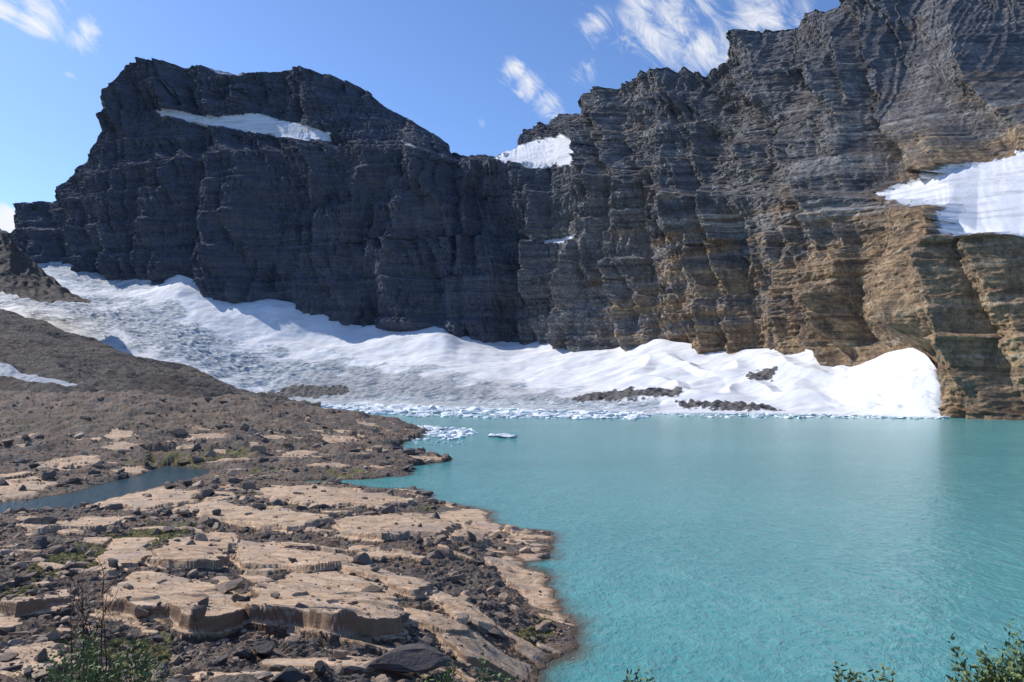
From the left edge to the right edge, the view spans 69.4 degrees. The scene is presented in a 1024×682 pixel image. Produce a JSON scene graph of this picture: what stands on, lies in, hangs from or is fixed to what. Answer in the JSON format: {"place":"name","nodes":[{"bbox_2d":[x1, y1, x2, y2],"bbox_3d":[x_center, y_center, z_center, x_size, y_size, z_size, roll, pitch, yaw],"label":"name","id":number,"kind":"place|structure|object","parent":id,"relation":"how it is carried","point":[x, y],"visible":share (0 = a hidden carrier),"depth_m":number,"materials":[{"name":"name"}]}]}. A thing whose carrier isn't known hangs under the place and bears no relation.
{"place":"outdoors","nodes":[
{"label":"outdoors","id":0,"kind":"place"},
{"bbox_2d":[0,229,91,303],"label":"rock spur","id":1,"kind":"structure","parent":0,"point":[22,275],"depth_m":1035.37,"materials":[{"name":"grey stone"}]},
{"bbox_2d":[0,309,320,406],"bbox_3d":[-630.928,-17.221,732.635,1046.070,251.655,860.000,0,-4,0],"label":"moraine slope","id":2,"kind":"structure","parent":0,"point":[39,356],"depth_m":486.03,"materials":[{"name":"gravel"}]},
{"bbox_2d":[0,390,579,681],"bbox_3d":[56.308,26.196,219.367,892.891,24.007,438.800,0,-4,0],"label":"rocky shore ground","id":3,"kind":"structure","parent":0,"point":[256,566],"depth_m":71.80,"materials":[{"name":"beige stone"}]},
{"bbox_2d":[14,575,30,584],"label":"boulder","id":4,"kind":"object","parent":3,"relation":"on","point":[18,580],"visible":1,"depth_m":50.83,"materials":[{"name":"stone"}]},
{"bbox_2d":[34,648,47,661],"bbox_3d":[-16.373,10.968,25.731,0.451,0.497,0.335,2,-4,-28],"label":"boulder","id":5,"kind":"object","parent":3,"relation":"on","point":[40,656],"visible":0.89,"depth_m":25.66,"materials":[{"name":"stone"}]},
{"bbox_2d":[22,648,100,681],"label":"willow shrub","id":6,"kind":"object","parent":3,"relation":"on","point":[57,677],"visible":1,"depth_m":9.28,"materials":[{"name":"green plant"}]},
{"bbox_2d":[60,564,77,569],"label":"boulder","id":7,"kind":"object","parent":3,"relation":"on","point":[70,566],"visible":0.9,"depth_m":56.65,"materials":[{"name":"stone"}]},
{"bbox_2d":[50,624,128,681],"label":"willow shrub","id":8,"kind":"object","parent":3,"relation":"on","point":[87,655],"visible":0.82,"depth_m":10.37,"materials":[{"name":"green plant"}]},
{"bbox_2d":[48,557,143,681],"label":"bare shrub","id":9,"kind":"object","parent":3,"relation":"on","point":[85,619],"visible":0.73,"depth_m":14.51,"materials":[{"name":"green plant"}]},
{"bbox_2d":[81,638,152,681],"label":"willow shrub","id":10,"kind":"object","parent":3,"relation":"on","point":[145,675],"visible":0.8,"depth_m":10.81,"materials":[{"name":"green plant"}]},
{"bbox_2d":[132,510,141,514],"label":"boulder","id":11,"kind":"object","parent":3,"relation":"on","point":[136,512],"visible":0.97,"depth_m":94.81,"materials":[{"name":"stone"}]},
{"bbox_2d":[134,605,148,617],"bbox_3d":[-19.548,14.357,39.189,0.820,0.691,0.634,0,-4,0],"label":"boulder","id":12,"kind":"object","parent":3,"relation":"on","point":[139,611],"visible":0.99,"depth_m":38.97,"materials":[{"name":"stone"}]},
{"bbox_2d":[143,649,169,681],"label":"willow shrub","id":13,"kind":"object","parent":3,"relation":"on","point":[152,665],"visible":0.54,"depth_m":11.86,"materials":[{"name":"green plant"}]},
{"bbox_2d":[183,480,192,485],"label":"boulder","id":14,"kind":"object","parent":3,"relation":"on","point":[188,482],"visible":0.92,"depth_m":132.26,"materials":[{"name":"stone"}]},
{"bbox_2d":[198,596,208,605],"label":"boulder","id":15,"kind":"object","parent":3,"relation":"on","point":[204,601],"visible":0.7,"depth_m":39.40,"materials":[{"name":"stone"}]},
{"bbox_2d":[212,509,220,514],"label":"boulder","id":16,"kind":"object","parent":3,"relation":"on","point":[216,511],"visible":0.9,"depth_m":91.84,"materials":[{"name":"stone"}]},
{"bbox_2d":[216,653,227,666],"bbox_3d":[-11.649,12.768,29.450,0.622,0.685,0.696,2,-4,-26],"label":"boulder","id":17,"kind":"object","parent":3,"relation":"on","point":[223,659],"visible":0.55,"depth_m":29.34,"materials":[{"name":"stone"}]},
{"bbox_2d":[215,577,243,593],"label":"boulder","id":18,"kind":"object","parent":3,"relation":"on","point":[229,586],"visible":1,"depth_m":48.40,"materials":[{"name":"stone"}]},
{"bbox_2d":[231,649,252,658],"bbox_3d":[-11.833,13.724,32.407,0.905,0.557,0.883,2,-4,-22],"label":"boulder","id":19,"kind":"object","parent":3,"relation":"on","point":[244,653],"visible":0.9,"depth_m":32.15,"materials":[{"name":"stone"}]},
{"bbox_2d":[253,640,274,656],"bbox_3d":[-10.987,13.680,32.775,0.927,0.666,1.309,1,-4,-20],"label":"boulder","id":20,"kind":"object","parent":3,"relation":"on","point":[265,648],"visible":0.97,"depth_m":32.54,"materials":[{"name":"stone"}]},
{"bbox_2d":[0,426,557,674],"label":"grass tufts","id":21,"kind":"object","parent":3,"relation":"on","point":[159,646],"visible":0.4,"depth_m":54.76,"materials":[{"name":"green plant"}]},
{"bbox_2d":[0,391,575,681],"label":"scattered stones","id":22,"kind":"object","parent":3,"relation":"on","point":[151,515],"visible":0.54,"depth_m":66.14,"materials":[{"name":"stone"}]},
{"bbox_2d":[271,667,304,681],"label":"boulder","id":23,"kind":"object","parent":3,"relation":"on","point":[291,674],"visible":1,"depth_m":23.91,"materials":[{"name":"stone"}]},
{"bbox_2d":[313,660,326,675],"bbox_3d":[-6.601,11.326,25.555,0.452,0.518,0.359,0,-4,0],"label":"boulder","id":24,"kind":"object","parent":3,"relation":"on","point":[320,668],"visible":1,"depth_m":25.48,"materials":[{"name":"stone"}]},
{"bbox_2d":[332,649,347,658],"bbox_3d":[-7.161,13.077,30.805,0.590,0.558,0.667,0,-4,0],"label":"boulder","id":25,"kind":"object","parent":3,"relation":"on","point":[339,654],"visible":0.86,"depth_m":30.54,"materials":[{"name":"stone"}]},
{"bbox_2d":[370,566,379,571],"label":"boulder","id":26,"kind":"object","parent":3,"relation":"on","point":[375,568],"visible":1,"depth_m":61.65,"materials":[{"name":"stone"}]},
{"bbox_2d":[401,611,409,622],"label":"boulder","id":27,"kind":"object","parent":3,"relation":"on","point":[404,616],"visible":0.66,"depth_m":43.91,"materials":[{"name":"stone"}]},
{"bbox_2d":[363,643,450,672],"bbox_3d":[-4.245,12.762,29.547,3.552,0.902,1.586,1,-4,-20],"label":"boulder","id":28,"kind":"object","parent":3,"relation":"on","point":[416,658],"visible":0.9,"depth_m":29.28,"materials":[{"name":"stone"}]},
{"bbox_2d":[414,655,460,681],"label":"willow shrub","id":29,"kind":"object","parent":3,"relation":"on","point":[446,676],"visible":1,"depth_m":10.43,"materials":[{"name":"green plant"}]},
{"bbox_2d":[467,531,476,541],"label":"boulder","id":30,"kind":"object","parent":3,"relation":"on","point":[471,536],"visible":1,"depth_m":81.61,"materials":[{"name":"stone"}]},
{"bbox_2d":[457,655,510,681],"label":"willow shrub","id":31,"kind":"object","parent":3,"relation":"on","point":[481,677],"visible":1,"depth_m":9.99,"materials":[{"name":"green plant"}]},
{"bbox_2d":[501,673,527,681],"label":"willow shrub","id":32,"kind":"object","parent":3,"relation":"on","point":[517,677],"visible":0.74,"depth_m":10.42,"materials":[{"name":"green plant"}]},
{"bbox_2d":[622,665,654,681],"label":"willow shrub","id":33,"kind":"object","parent":3,"relation":"on","point":[636,677],"visible":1,"depth_m":9.81,"materials":[{"name":"green plant"}]},
{"bbox_2d":[831,661,861,681],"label":"willow shrub","id":34,"kind":"object","parent":3,"relation":"on","point":[837,679],"visible":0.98,"depth_m":9.40,"materials":[{"name":"green plant"}]},
{"bbox_2d":[842,659,897,681],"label":"willow shrub","id":35,"kind":"object","parent":3,"relation":"on","point":[849,678],"visible":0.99,"depth_m":9.28,"materials":[{"name":"green plant"}]},
{"bbox_2d":[945,650,1022,681],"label":"willow shrub","id":36,"kind":"object","parent":3,"relation":"on","point":[984,678],"visible":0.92,"depth_m":8.91,"materials":[{"name":"green plant"}]},
{"bbox_2d":[948,633,1023,681],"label":"willow shrub","id":37,"kind":"object","parent":3,"relation":"on","point":[985,660],"visible":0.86,"depth_m":8.83,"materials":[{"name":"green plant"}]},
{"bbox_2d":[1004,618,1023,681],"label":"willow shrub","id":38,"kind":"object","parent":3,"relation":"on","point":[1018,653],"visible":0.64,"depth_m":9.04,"materials":[{"name":"green plant"}]},
{"bbox_2d":[0,0,840,232],"label":"sky","id":39,"kind":"structure","parent":0,"point":[473,74],"materials":[{"name":"blue"}]},
{"bbox_2d":[0,253,941,417],"bbox_3d":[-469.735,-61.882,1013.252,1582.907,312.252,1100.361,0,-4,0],"label":"glacier","id":40,"kind":"object","parent":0,"point":[288,350],"visible":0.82,"depth_m":912.48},
{"bbox_2d":[0,405,1023,681],"bbox_3d":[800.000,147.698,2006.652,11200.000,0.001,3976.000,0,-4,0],"label":"lake","id":41,"kind":"structure","parent":0,"point":[730,549],"depth_m":94.13,"materials":[{"name":"teal liquid"}]},
{"bbox_2d":[431,427,444,429],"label":"iceberg","id":42,"kind":"object","parent":41,"relation":"in","point":[439,428],"visible":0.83,"depth_m":324.31,"materials":[{"name":"white ice"}]},
{"bbox_2d":[444,427,458,430],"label":"iceberg","id":43,"kind":"object","parent":41,"relation":"in","point":[451,428],"visible":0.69,"depth_m":313.85,"materials":[{"name":"white ice"}]},
{"bbox_2d":[496,433,509,437],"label":"iceberg","id":44,"kind":"object","parent":41,"relation":"on","point":[505,435],"visible":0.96,"depth_m":273.01,"materials":[{"name":"white ice"}]},
{"bbox_2d":[321,403,950,445],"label":"ice floes","id":45,"kind":"object","parent":41,"relation":"on","point":[418,410],"visible":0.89,"depth_m":502.98,"materials":[{"name":"white ice"}]},
{"bbox_2d":[9,0,1023,419],"bbox_3d":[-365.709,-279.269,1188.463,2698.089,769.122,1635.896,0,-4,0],"label":"mountain headwall","id":46,"kind":"object","parent":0,"point":[843,184],"visible":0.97,"depth_m":931.13,"materials":[{"name":"grey stone"}]}
]}

